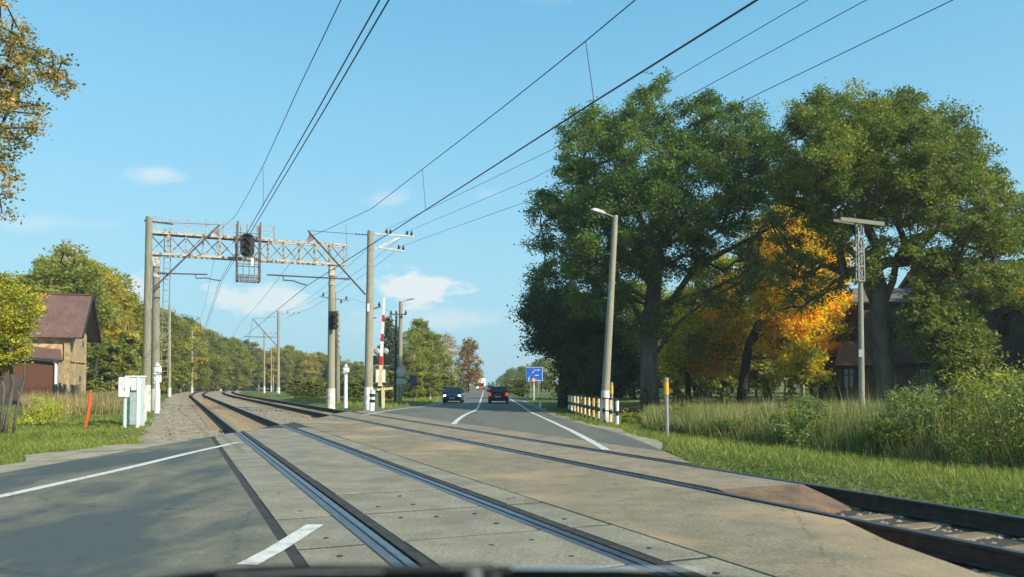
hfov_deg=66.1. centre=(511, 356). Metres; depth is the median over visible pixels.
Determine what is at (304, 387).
willow bush
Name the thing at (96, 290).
birch tree
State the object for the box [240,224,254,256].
railway signal
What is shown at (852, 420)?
tall weeds
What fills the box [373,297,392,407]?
level crossing barrier
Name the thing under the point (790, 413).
willow shrub
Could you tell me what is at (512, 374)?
alder tree
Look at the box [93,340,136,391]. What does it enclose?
willow bush
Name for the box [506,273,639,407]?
linden tree
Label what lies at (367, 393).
marker stone
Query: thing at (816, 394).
willow bush
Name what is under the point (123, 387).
junction box
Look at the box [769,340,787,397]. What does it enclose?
birch tree
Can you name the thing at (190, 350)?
alder tree
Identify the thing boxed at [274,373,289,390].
willow bush
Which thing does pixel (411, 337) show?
alder tree
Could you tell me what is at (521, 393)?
willow bush
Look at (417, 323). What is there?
birch tree
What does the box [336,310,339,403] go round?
signal mast
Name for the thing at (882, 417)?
willow shrub
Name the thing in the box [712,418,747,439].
willow shrub
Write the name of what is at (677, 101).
feeder wire
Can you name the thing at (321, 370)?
alder tree
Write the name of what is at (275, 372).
alder tree
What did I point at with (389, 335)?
spruce tree
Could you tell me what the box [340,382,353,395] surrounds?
willow bush
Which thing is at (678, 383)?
willow bush
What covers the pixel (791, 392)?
willow bush
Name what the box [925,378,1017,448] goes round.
willow shrub
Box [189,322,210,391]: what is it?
birch tree
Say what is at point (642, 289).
alder tree
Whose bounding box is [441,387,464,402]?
car
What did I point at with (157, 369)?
trackside marker
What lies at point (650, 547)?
road slabs
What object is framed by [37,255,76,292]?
birch tree
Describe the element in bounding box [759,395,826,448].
willow shrub
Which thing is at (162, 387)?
willow bush
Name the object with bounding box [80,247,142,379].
alder tree
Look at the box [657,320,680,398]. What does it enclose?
birch tree
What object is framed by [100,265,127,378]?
birch tree
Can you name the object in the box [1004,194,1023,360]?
alder tree
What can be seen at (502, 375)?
alder tree
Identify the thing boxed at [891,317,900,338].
window
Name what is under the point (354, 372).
birch tree
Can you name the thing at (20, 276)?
birch tree
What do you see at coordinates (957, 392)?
willow shrub
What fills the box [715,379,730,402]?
willow bush
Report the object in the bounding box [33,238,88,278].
birch tree
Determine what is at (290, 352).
birch tree
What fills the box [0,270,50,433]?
pear tree
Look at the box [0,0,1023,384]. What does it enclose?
sky
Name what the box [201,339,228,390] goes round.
alder tree
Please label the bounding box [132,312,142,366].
birch tree
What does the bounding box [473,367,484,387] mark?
alder tree
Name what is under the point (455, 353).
birch tree
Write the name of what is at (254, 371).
spruce tree
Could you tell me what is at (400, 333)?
street lamp
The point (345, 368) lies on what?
trackside marker
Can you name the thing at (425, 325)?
spruce tree
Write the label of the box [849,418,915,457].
willow shrub
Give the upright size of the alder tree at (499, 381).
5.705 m
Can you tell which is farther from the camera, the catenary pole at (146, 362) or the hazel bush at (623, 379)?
the hazel bush at (623, 379)
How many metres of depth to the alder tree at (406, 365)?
115.62 m
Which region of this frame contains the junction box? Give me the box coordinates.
[118,377,129,427]
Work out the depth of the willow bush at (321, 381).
95.37 m
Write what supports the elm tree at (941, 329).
on the ground at (628, 402)
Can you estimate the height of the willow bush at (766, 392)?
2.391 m
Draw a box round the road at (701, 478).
[332,412,794,490]
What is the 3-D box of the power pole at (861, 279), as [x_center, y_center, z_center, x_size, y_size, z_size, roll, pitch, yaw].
[15.466,-1.756,35.088,2.178,9.363,0.590,0,-2,0]
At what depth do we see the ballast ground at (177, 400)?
36.08 m
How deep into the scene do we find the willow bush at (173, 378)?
111.05 m
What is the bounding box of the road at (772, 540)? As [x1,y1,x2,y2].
[295,416,987,576]
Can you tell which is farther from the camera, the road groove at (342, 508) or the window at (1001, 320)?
the window at (1001, 320)
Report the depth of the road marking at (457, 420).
35.17 m
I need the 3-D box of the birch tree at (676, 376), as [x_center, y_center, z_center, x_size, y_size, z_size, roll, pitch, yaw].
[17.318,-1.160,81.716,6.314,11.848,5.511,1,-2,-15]
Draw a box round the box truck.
[477,378,485,389]
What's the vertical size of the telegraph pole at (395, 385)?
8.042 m
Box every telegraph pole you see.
[320,291,349,398]
[394,314,396,401]
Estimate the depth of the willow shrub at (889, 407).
16.98 m
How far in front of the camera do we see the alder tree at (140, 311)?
98.79 m
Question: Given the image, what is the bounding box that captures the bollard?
[369,390,374,410]
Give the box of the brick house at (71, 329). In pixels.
[0,292,101,404]
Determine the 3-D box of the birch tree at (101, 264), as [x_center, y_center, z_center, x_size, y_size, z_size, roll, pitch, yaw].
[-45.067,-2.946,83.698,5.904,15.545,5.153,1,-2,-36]
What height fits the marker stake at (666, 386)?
1.762 m
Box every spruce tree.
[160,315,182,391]
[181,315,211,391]
[210,336,238,390]
[233,339,257,390]
[238,347,261,390]
[373,315,405,396]
[386,324,406,393]
[415,321,433,394]
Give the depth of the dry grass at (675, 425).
24.59 m
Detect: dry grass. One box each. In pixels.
[17,388,122,416]
[640,395,889,453]
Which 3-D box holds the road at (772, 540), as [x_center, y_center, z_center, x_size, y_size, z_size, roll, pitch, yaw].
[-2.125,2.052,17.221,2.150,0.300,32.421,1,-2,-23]
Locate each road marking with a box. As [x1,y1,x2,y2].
[0,442,239,497]
[238,524,322,564]
[365,402,441,414]
[451,390,483,423]
[509,398,609,449]
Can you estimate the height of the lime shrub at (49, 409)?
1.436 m
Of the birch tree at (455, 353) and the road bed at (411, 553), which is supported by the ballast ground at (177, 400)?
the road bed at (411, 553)
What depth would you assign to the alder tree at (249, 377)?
195.57 m
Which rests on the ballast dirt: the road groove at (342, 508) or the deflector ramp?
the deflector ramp
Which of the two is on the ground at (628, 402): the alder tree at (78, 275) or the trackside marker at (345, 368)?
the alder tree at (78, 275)
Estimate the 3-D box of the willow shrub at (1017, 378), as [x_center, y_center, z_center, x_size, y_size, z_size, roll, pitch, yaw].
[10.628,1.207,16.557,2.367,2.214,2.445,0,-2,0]
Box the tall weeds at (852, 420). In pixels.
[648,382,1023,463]
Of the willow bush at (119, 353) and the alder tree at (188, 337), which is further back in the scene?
the alder tree at (188, 337)
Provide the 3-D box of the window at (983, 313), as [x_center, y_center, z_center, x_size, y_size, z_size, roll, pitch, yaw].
[34.423,-2.349,58.388,1.250,1.900,0.100,0,-2,0]
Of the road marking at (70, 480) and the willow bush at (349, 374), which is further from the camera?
the willow bush at (349, 374)
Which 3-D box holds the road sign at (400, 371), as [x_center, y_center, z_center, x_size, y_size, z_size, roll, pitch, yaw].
[-7.862,2.120,55.918,0.740,2.974,0.155,0,-2,0]
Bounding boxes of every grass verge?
[0,404,162,464]
[288,395,442,408]
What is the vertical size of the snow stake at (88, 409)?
1.228 m
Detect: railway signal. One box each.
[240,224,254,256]
[328,311,337,329]
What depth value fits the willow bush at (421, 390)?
95.78 m
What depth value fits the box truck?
235.80 m
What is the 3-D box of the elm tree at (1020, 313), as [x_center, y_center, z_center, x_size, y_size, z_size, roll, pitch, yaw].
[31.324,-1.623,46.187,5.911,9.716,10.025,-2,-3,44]
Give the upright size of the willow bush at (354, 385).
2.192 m
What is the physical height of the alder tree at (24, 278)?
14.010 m
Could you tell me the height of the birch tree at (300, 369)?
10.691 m
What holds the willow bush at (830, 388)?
on the ground at (628, 402)
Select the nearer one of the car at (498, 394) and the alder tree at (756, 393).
the car at (498, 394)
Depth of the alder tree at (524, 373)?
224.61 m
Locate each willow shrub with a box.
[712,414,761,433]
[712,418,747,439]
[743,401,777,420]
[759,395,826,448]
[767,393,835,421]
[768,403,836,443]
[786,392,831,413]
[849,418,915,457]
[861,385,973,456]
[876,380,976,445]
[884,381,953,447]
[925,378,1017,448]
[928,353,1023,468]
[930,366,1023,430]
[958,358,1023,457]
[958,363,1023,427]
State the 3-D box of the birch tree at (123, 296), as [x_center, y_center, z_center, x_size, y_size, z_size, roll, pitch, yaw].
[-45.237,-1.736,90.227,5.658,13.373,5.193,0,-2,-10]
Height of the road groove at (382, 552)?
0.300 m
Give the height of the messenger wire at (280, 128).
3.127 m
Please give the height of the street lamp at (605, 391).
9.293 m
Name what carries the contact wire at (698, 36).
hanging from the messenger wire at (487, 119)
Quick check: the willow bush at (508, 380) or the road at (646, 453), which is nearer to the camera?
the road at (646, 453)
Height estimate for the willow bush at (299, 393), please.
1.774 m
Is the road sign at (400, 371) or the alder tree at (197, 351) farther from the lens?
the alder tree at (197, 351)
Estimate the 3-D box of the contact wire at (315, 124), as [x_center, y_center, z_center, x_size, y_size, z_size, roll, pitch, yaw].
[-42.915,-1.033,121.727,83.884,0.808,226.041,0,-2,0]
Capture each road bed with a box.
[211,433,391,564]
[241,425,644,571]
[283,422,773,576]
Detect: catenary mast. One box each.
[168,304,206,396]
[191,331,217,392]
[220,348,238,390]
[243,333,275,392]
[245,311,298,395]
[255,347,271,391]
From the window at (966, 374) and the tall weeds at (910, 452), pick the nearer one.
the tall weeds at (910, 452)
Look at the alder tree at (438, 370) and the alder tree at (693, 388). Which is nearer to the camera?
the alder tree at (693, 388)
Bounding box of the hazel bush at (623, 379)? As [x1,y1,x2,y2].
[567,337,639,401]
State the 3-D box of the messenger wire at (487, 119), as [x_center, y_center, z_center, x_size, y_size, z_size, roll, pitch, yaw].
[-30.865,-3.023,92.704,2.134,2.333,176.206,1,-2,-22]
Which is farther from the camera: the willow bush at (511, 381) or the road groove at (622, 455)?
the willow bush at (511, 381)
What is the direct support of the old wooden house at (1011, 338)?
on the ground at (628, 402)
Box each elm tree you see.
[890,268,1010,397]
[974,254,1023,331]
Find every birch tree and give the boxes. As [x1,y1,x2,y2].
[11,273,33,287]
[25,254,48,290]
[29,259,64,292]
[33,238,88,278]
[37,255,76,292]
[47,239,83,260]
[75,257,116,348]
[81,262,117,362]
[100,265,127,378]
[104,269,131,339]
[104,285,142,363]
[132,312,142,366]
[138,314,167,366]
[180,319,198,391]
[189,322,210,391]
[205,328,222,390]
[226,336,244,389]
[249,342,260,390]
[252,347,268,390]
[265,346,280,390]
[276,344,297,377]
[280,348,294,382]
[290,350,298,380]
[294,352,308,380]
[297,351,314,383]
[307,359,316,381]
[308,352,319,387]
[314,351,327,379]
[319,355,326,377]
[351,361,360,381]
[356,361,364,380]
[373,345,387,386]
[405,317,436,373]
[432,333,453,393]
[441,331,457,379]
[448,340,461,380]
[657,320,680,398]
[658,289,694,389]
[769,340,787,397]
[777,330,816,398]
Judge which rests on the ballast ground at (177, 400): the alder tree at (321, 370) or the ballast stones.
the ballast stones
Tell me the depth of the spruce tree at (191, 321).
154.19 m
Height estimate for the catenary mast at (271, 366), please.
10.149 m
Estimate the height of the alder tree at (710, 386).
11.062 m
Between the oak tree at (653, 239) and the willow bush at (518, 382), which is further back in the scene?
the willow bush at (518, 382)
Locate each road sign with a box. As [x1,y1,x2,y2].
[396,366,405,402]
[410,375,416,400]
[531,377,535,399]
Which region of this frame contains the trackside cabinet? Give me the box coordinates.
[125,376,146,426]
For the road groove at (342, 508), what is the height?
0.300 m
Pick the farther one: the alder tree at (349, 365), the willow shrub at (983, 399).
the alder tree at (349, 365)
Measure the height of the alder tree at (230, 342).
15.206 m
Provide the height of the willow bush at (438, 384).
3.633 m
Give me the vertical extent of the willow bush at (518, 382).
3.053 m
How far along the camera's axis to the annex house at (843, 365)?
57.00 m
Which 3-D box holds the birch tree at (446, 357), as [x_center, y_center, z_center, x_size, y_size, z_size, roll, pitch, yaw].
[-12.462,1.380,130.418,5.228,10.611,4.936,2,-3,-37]
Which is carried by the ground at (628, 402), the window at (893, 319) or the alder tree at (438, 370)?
the alder tree at (438, 370)
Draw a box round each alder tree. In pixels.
[0,271,33,294]
[27,239,129,359]
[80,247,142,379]
[103,287,164,376]
[139,307,198,381]
[151,309,189,392]
[166,312,205,388]
[171,308,208,392]
[177,316,210,382]
[186,329,223,391]
[200,328,225,390]
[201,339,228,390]
[209,331,242,390]
[209,335,234,390]
[228,340,254,390]
[234,342,258,390]
[257,353,276,390]
[267,346,283,386]
[319,355,327,380]
[340,359,356,383]
[397,325,430,389]
[397,346,422,395]
[414,333,445,385]
[440,357,463,388]
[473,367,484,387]
[496,376,502,386]
[499,374,505,386]
[503,368,515,384]
[507,367,517,384]
[515,365,524,382]
[519,363,529,389]
[530,357,551,391]
[540,358,558,391]
[616,278,671,398]
[622,281,683,395]
[669,343,696,396]
[676,314,742,397]
[729,295,789,397]
[733,343,783,397]
[786,379,813,393]
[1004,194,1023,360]
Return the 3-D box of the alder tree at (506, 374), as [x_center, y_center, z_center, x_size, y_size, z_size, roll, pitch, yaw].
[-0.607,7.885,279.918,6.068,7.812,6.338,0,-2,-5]
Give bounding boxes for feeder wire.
[289,230,409,310]
[390,0,807,227]
[403,0,952,245]
[412,0,865,229]
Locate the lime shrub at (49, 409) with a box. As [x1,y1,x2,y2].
[17,391,71,425]
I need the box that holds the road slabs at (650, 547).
[298,427,770,576]
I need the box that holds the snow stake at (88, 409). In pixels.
[84,390,91,426]
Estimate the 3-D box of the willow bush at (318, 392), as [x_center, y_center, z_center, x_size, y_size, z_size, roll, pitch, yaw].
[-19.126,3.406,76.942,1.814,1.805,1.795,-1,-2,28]
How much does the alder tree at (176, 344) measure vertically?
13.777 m
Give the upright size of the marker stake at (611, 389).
1.847 m
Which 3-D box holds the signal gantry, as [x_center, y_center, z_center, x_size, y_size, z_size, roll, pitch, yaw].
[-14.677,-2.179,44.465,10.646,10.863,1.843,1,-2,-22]
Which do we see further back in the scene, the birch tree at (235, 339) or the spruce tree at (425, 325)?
the birch tree at (235, 339)
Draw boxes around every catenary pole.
[142,216,220,411]
[267,229,413,409]
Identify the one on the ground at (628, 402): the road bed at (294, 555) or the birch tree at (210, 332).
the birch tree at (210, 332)
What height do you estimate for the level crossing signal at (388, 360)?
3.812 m
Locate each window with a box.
[842,368,855,388]
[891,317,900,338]
[919,368,934,390]
[954,374,968,390]
[978,312,984,327]
[993,312,1010,337]
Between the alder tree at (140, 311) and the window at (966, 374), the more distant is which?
the alder tree at (140, 311)
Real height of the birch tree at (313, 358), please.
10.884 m
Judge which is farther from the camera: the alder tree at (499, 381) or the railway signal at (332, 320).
the alder tree at (499, 381)
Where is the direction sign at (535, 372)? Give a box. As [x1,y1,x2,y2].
[526,367,542,397]
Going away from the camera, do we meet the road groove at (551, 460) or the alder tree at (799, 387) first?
the road groove at (551, 460)
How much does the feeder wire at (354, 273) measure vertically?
0.997 m
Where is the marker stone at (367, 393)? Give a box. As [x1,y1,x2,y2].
[365,387,369,409]
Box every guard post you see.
[136,377,139,427]
[145,392,146,421]
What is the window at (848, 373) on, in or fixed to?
in the annex house at (843, 365)
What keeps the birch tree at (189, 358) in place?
on the ground at (628, 402)
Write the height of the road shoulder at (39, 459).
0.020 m
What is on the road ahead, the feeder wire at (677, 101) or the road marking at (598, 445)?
the road marking at (598, 445)
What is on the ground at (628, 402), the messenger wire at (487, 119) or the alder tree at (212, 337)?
the alder tree at (212, 337)
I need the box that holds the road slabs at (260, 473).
[214,433,387,564]
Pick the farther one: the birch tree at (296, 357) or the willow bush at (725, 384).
the birch tree at (296, 357)
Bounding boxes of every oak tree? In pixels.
[514,66,803,411]
[746,75,1023,409]
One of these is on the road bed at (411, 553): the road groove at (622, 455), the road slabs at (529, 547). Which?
the road slabs at (529, 547)
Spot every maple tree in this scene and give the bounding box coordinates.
[657,253,760,402]
[724,202,859,403]
[770,336,838,398]
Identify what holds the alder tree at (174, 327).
on the ground at (628, 402)
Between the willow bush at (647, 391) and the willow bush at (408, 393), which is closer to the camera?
the willow bush at (647, 391)
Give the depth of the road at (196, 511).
7.62 m
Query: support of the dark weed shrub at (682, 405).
on the ground at (628, 402)
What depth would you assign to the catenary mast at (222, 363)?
178.63 m
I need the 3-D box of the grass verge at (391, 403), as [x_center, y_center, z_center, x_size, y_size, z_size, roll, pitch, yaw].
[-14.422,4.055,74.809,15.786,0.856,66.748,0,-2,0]
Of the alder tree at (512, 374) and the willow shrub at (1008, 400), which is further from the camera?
the alder tree at (512, 374)
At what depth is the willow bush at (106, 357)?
79.91 m
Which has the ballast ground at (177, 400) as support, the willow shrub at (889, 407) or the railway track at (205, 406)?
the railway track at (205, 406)
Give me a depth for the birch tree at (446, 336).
137.66 m
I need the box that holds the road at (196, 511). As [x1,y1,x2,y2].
[0,437,293,576]
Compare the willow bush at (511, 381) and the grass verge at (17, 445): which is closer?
the grass verge at (17, 445)
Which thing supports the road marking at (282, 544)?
on the road at (196, 511)
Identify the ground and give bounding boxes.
[0,385,1023,516]
[138,388,314,442]
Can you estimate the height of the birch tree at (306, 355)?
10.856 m
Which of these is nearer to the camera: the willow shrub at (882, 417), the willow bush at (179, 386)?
the willow shrub at (882, 417)
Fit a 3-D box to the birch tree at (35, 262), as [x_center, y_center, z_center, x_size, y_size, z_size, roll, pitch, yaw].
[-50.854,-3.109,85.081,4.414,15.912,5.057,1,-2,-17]
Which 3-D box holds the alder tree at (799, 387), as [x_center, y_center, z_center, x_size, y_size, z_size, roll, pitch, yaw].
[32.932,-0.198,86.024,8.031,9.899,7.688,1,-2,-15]
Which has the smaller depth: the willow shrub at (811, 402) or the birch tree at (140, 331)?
the willow shrub at (811, 402)
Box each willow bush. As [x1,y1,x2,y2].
[86,344,117,393]
[86,362,102,391]
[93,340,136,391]
[99,354,120,380]
[116,330,142,377]
[160,364,178,393]
[160,374,165,390]
[171,364,193,392]
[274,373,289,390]
[284,381,295,392]
[285,379,303,396]
[294,383,308,396]
[298,380,314,395]
[307,382,325,396]
[312,379,326,393]
[320,382,326,395]
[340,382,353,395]
[342,372,351,385]
[348,381,363,398]
[356,380,375,395]
[379,371,397,398]
[402,371,419,398]
[413,372,427,396]
[421,373,436,397]
[428,373,443,395]
[439,374,452,395]
[447,375,456,386]
[456,376,466,390]
[504,379,513,393]
[506,379,517,394]
[511,378,525,395]
[514,378,531,396]
[639,386,653,410]
[670,378,685,404]
[693,374,709,400]
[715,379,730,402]
[760,376,774,400]
[783,381,797,402]
[813,384,817,396]
[825,383,836,401]
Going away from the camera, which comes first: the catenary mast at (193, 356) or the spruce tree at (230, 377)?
the catenary mast at (193, 356)
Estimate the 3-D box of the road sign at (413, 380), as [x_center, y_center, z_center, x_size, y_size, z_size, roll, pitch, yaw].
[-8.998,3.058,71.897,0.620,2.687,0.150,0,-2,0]
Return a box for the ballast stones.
[119,406,1023,571]
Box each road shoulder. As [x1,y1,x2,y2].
[0,438,198,472]
[523,401,661,449]
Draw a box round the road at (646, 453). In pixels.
[354,410,691,464]
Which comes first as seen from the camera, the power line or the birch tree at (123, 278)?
the power line
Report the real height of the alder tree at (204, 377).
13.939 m
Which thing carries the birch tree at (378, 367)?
on the ground at (628, 402)
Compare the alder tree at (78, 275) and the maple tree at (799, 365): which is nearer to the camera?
the maple tree at (799, 365)
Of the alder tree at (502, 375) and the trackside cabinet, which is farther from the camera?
the alder tree at (502, 375)
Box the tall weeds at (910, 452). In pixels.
[673,417,1023,470]
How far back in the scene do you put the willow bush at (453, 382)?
129.70 m
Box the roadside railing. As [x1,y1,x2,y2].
[568,394,618,424]
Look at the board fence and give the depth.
46.54 m
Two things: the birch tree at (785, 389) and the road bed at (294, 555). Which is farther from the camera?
the birch tree at (785, 389)
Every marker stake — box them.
[610,382,613,421]
[664,377,668,435]
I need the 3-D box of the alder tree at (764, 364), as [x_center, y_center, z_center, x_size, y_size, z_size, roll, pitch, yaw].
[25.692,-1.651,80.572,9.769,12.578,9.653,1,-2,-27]
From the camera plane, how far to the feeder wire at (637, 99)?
19.40 m
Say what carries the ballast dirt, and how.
on the ballast ground at (177, 400)
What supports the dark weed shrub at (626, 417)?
on the ground at (628, 402)
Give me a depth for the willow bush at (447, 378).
117.85 m
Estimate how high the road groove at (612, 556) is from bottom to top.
0.300 m
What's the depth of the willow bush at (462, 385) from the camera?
149.69 m
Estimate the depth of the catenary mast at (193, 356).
130.05 m
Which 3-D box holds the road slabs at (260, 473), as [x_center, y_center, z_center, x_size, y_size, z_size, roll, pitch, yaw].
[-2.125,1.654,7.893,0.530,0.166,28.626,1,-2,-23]
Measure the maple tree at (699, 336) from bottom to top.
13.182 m
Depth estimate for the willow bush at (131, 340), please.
77.88 m
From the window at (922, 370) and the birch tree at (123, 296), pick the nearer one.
the window at (922, 370)
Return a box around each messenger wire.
[200,0,340,340]
[229,0,634,340]
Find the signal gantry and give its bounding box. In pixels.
[151,216,346,410]
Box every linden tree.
[0,0,85,224]
[454,337,483,392]
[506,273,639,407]
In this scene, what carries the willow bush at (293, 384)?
on the ground at (628, 402)
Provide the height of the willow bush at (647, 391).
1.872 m
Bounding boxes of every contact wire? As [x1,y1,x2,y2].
[199,0,379,355]
[200,0,388,356]
[230,0,757,362]
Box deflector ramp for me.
[717,484,851,513]
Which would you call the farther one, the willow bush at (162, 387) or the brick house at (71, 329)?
the willow bush at (162, 387)
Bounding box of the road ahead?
[367,386,664,451]
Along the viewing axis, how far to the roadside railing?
36.85 m
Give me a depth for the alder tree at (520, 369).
239.47 m
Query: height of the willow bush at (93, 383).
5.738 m
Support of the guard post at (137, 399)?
on the ballast ground at (177, 400)
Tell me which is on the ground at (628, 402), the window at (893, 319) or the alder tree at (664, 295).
the alder tree at (664, 295)
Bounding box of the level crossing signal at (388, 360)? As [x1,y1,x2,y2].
[373,348,392,387]
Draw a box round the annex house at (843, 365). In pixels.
[818,340,873,402]
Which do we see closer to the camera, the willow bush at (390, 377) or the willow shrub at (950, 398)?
the willow shrub at (950, 398)
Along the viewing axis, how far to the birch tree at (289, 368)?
203.76 m
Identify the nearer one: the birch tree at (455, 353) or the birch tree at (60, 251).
the birch tree at (60, 251)
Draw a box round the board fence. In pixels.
[54,383,80,397]
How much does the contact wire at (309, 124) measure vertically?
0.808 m
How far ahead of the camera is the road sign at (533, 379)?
87.84 m
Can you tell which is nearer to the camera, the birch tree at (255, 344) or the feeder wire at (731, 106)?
the feeder wire at (731, 106)
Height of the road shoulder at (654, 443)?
0.470 m
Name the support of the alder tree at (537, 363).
on the ground at (628, 402)
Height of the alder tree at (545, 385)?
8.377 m
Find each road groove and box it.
[235,432,403,564]
[240,432,417,564]
[279,425,655,571]
[327,415,706,491]
[352,412,805,485]
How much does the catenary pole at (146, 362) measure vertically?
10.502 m
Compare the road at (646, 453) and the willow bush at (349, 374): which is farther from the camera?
the willow bush at (349, 374)
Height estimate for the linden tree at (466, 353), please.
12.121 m
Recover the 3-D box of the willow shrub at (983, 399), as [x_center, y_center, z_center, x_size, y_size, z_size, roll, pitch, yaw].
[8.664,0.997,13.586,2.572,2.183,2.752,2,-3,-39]
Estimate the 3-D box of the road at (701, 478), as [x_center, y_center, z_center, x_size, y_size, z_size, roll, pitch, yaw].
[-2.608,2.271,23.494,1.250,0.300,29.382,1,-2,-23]
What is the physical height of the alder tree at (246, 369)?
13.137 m
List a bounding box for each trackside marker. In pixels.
[153,363,161,412]
[342,364,348,407]
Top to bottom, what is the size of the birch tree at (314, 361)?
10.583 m
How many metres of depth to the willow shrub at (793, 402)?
22.02 m
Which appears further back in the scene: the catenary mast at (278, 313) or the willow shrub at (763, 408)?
the catenary mast at (278, 313)
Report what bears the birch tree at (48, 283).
on the ground at (628, 402)
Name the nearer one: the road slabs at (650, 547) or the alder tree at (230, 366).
the road slabs at (650, 547)
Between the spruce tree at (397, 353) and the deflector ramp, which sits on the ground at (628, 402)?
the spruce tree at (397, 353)
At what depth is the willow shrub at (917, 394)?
17.20 m
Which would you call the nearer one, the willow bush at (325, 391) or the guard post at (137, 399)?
the guard post at (137, 399)
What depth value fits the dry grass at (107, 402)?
35.56 m
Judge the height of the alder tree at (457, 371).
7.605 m
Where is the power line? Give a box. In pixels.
[882,193,1023,219]
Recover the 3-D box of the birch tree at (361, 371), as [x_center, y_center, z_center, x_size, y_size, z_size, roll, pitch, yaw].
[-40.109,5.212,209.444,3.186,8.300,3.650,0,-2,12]
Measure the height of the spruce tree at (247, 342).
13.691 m
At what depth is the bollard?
38.34 m
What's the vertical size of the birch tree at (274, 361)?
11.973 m
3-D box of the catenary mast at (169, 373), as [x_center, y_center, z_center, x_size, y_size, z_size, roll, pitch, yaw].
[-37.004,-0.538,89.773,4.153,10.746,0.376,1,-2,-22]
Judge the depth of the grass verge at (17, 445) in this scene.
20.69 m
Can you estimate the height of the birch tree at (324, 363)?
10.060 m
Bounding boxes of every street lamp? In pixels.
[390,298,414,401]
[590,208,617,421]
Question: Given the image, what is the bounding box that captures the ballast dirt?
[189,390,1023,572]
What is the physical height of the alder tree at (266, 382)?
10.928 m
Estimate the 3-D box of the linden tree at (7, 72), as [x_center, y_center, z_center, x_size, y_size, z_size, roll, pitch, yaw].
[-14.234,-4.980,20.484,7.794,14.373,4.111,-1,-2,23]
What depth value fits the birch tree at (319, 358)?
214.31 m
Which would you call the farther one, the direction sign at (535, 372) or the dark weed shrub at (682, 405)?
the direction sign at (535, 372)
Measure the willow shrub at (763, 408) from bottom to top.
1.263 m
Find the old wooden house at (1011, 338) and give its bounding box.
[814,260,1023,404]
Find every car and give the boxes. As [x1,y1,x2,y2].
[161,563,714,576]
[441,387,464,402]
[487,387,509,402]
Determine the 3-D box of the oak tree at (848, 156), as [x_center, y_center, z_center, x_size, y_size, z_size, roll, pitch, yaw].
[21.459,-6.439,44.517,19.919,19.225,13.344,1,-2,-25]
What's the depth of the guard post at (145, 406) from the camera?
28.92 m
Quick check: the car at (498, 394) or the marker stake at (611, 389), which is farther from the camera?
the car at (498, 394)
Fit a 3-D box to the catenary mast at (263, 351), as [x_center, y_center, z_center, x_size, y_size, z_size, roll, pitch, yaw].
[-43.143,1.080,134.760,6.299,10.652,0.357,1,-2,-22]
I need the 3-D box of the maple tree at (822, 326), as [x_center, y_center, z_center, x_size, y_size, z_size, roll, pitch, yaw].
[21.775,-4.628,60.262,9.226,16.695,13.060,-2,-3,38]
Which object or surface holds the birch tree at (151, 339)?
on the ground at (628, 402)
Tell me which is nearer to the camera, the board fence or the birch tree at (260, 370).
the board fence
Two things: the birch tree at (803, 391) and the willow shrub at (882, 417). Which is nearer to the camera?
the willow shrub at (882, 417)
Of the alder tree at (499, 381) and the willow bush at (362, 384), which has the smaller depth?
the willow bush at (362, 384)
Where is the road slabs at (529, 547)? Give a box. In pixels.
[244,428,643,571]
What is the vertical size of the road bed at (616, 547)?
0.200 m
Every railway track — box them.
[186,387,676,573]
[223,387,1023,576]
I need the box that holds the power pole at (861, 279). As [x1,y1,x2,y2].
[833,212,884,407]
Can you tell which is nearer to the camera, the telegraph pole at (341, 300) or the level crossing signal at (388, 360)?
the level crossing signal at (388, 360)
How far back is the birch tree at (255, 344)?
211.08 m
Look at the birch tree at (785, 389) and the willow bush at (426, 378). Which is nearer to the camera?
the birch tree at (785, 389)
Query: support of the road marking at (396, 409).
on the road ahead
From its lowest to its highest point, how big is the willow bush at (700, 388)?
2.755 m
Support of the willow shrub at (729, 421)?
on the ground at (628, 402)
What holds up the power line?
attached to the power pole at (861, 279)
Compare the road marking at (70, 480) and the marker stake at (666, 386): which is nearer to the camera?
the road marking at (70, 480)
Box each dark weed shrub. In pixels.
[620,407,646,424]
[654,400,714,418]
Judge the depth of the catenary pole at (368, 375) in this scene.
40.94 m

